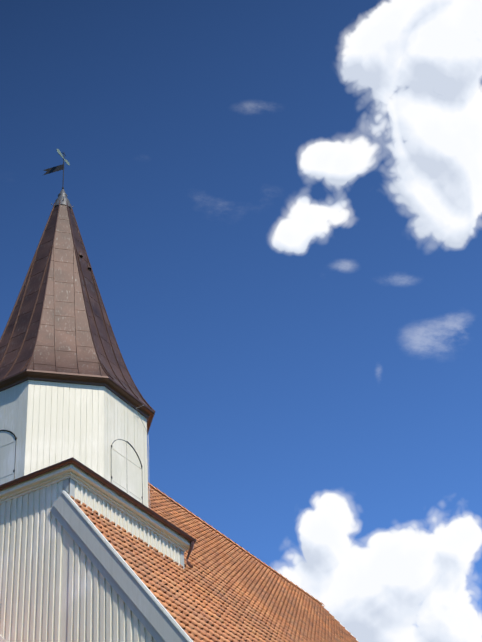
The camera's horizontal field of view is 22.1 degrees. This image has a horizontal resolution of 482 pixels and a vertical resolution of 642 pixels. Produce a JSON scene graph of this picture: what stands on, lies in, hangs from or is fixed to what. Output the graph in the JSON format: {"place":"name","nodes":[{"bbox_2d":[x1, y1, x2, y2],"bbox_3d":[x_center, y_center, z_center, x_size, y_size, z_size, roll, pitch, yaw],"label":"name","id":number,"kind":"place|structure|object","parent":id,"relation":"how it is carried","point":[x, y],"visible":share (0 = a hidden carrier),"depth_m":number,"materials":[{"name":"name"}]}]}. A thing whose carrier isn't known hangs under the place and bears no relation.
{"place":"outdoors","nodes":[
{"label":"outdoors","id":0,"kind":"place"},
{"bbox_2d":[0,0,481,641],"label":"sky","id":1,"kind":"structure","parent":0,"point":[277,209],"materials":[{"name":"blue"}]},
{"bbox_3d":[-1.998,15.968,37.197,17.060,23.410,24.050,-22,-40,22],"label":"nave","id":2,"kind":"object","parent":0,"visible":0},
{"bbox_2d":[0,483,153,641],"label":"batten","id":3,"kind":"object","parent":2,"relation":"attached to","point":[64,589],"depth_m":28.62,"materials":[{"name":"white paint"}]},
{"bbox_2d":[50,493,187,641],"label":"barge board","id":4,"kind":"object","parent":3,"relation":"attached to","point":[149,614],"visible":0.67,"depth_m":27.65,"materials":[{"name":"white paint"}]},
{"bbox_2d":[0,480,179,641],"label":"board cladding","id":5,"kind":"structure","parent":2,"relation":"attached to","point":[70,590],"depth_m":28.80,"materials":[{"name":"white paint"}]},
{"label":"roof underlay","id":6,"kind":"object","parent":2,"relation":"on","visible":0},
{"bbox_2d":[75,482,179,561],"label":"tower base walls","id":7,"kind":"structure","parent":6,"relation":"on","point":[126,522],"depth_m":31.63,"materials":[{"name":"white wood"}]},
{"bbox_2d":[0,380,28,478],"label":"lantern weather boards","id":8,"kind":"object","parent":7,"relation":"on","point":[13,407],"visible":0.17,"depth_m":32.44,"materials":[{"name":"white wood"}]},
{"bbox_2d":[0,431,16,484],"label":"arched shutter","id":9,"kind":"object","parent":8,"relation":"in","point":[8,442],"visible":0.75,"depth_m":31.75,"materials":[{"name":"white wood"}]},
{"bbox_2d":[24,380,148,507],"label":"lantern boards","id":10,"kind":"object","parent":7,"relation":"on","point":[87,425],"visible":0.21,"depth_m":32.49,"materials":[{"name":"white wood"}]},
{"bbox_2d":[0,204,147,405],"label":"spire roof","id":11,"kind":"structure","parent":10,"relation":"on","point":[65,341],"depth_m":35.60,"materials":[{"name":"brown metal"}]},
{"bbox_2d":[51,189,73,207],"bbox_3d":[-5.825,-3.949,40.229,0.648,0.940,0.648,-22,-40,22],"label":"spire cap","id":12,"kind":"object","parent":11,"relation":"on","point":[62,198],"visible":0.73,"depth_m":39.98,"materials":[{"name":"silver metal"}]},
{"bbox_2d":[44,152,65,188],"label":"weather vane","id":13,"kind":"object","parent":12,"relation":"on","point":[55,169],"visible":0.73,"depth_m":41.17,"materials":[{"name":"black metal"}]},
{"bbox_2d":[56,149,69,164],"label":"weather vane ornament","id":14,"kind":"object","parent":13,"relation":"attached to","point":[61,155],"visible":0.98,"depth_m":41.29,"materials":[{"name":"metal"}]},
{"bbox_2d":[0,369,154,434],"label":"roof eave","id":15,"kind":"object","parent":11,"relation":"attached to","point":[123,394],"visible":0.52,"depth_m":33.14,"materials":[{"name":"brown metal"}]},
{"bbox_2d":[0,201,155,411],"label":"roof seams","id":16,"kind":"object","parent":11,"relation":"attached to","point":[88,316],"visible":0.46,"depth_m":36.11,"materials":[{"name":"brown metal"}]},
{"bbox_2d":[111,440,141,502],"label":"lantern hatches","id":17,"kind":"object","parent":10,"relation":"attached to","point":[126,471],"visible":0.48,"depth_m":32.74,"materials":[{"name":"white wood"}]},
{"bbox_2d":[0,430,142,498],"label":"hatch ironwork","id":18,"kind":"object","parent":17,"relation":"attached to","point":[111,446],"visible":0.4,"depth_m":32.48,"materials":[{"name":"black metal"}]},
{"bbox_2d":[14,439,142,503],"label":"hatch joint lines","id":19,"kind":"object","parent":17,"relation":"attached to","point":[112,443],"visible":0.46,"depth_m":32.84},
{"bbox_2d":[0,463,190,551],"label":"tower cornice","id":20,"kind":"structure","parent":7,"relation":"attached to","point":[79,476],"depth_m":30.81,"materials":[{"name":"white wood"}]},
{"bbox_2d":[0,457,195,567],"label":"roof edge","id":21,"kind":"object","parent":20,"relation":"attached to","point":[105,482],"visible":0.9,"depth_m":30.90,"materials":[{"name":"brown metal"}]},
{"bbox_2d":[63,478,183,568],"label":"tower corner boards","id":22,"kind":"object","parent":7,"relation":"attached to","point":[69,485],"visible":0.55,"depth_m":30.03,"materials":[{"name":"white wood"}]},
{"bbox_2d":[136,405,149,498],"bbox_3d":[-2.611,3.774,33.517,0.146,3.355,0.752,-17,-38,16],"label":"lightning cable","id":23,"kind":"object","parent":7,"relation":"on","point":[148,453],"visible":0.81,"depth_m":34.06,"materials":[{"name":"grey metal"}]},
{"bbox_2d":[70,486,357,641],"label":"roof tiles","id":24,"kind":"object","parent":6,"relation":"on","point":[227,591],"visible":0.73,"depth_m":35.82,"materials":[{"name":"orange tile"}]},
{"bbox_2d":[148,482,324,605],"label":"roof ridge caps","id":25,"kind":"object","parent":24,"relation":"on","point":[223,535],"visible":0.35,"depth_m":47.62,"materials":[{"name":"orange tile"}]},
{"bbox_3d":[5.301,12.746,34.041,0.691,1.187,24.214,-22,-40,22],"label":"eave","id":26,"kind":"object","parent":2,"relation":"attached to","visible":0},
{"bbox_2d":[62,490,192,641],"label":"roof edge trim","id":27,"kind":"structure","parent":26,"relation":"attached to","point":[134,575],"depth_m":27.50,"materials":[{"name":"white wood"}]}
]}

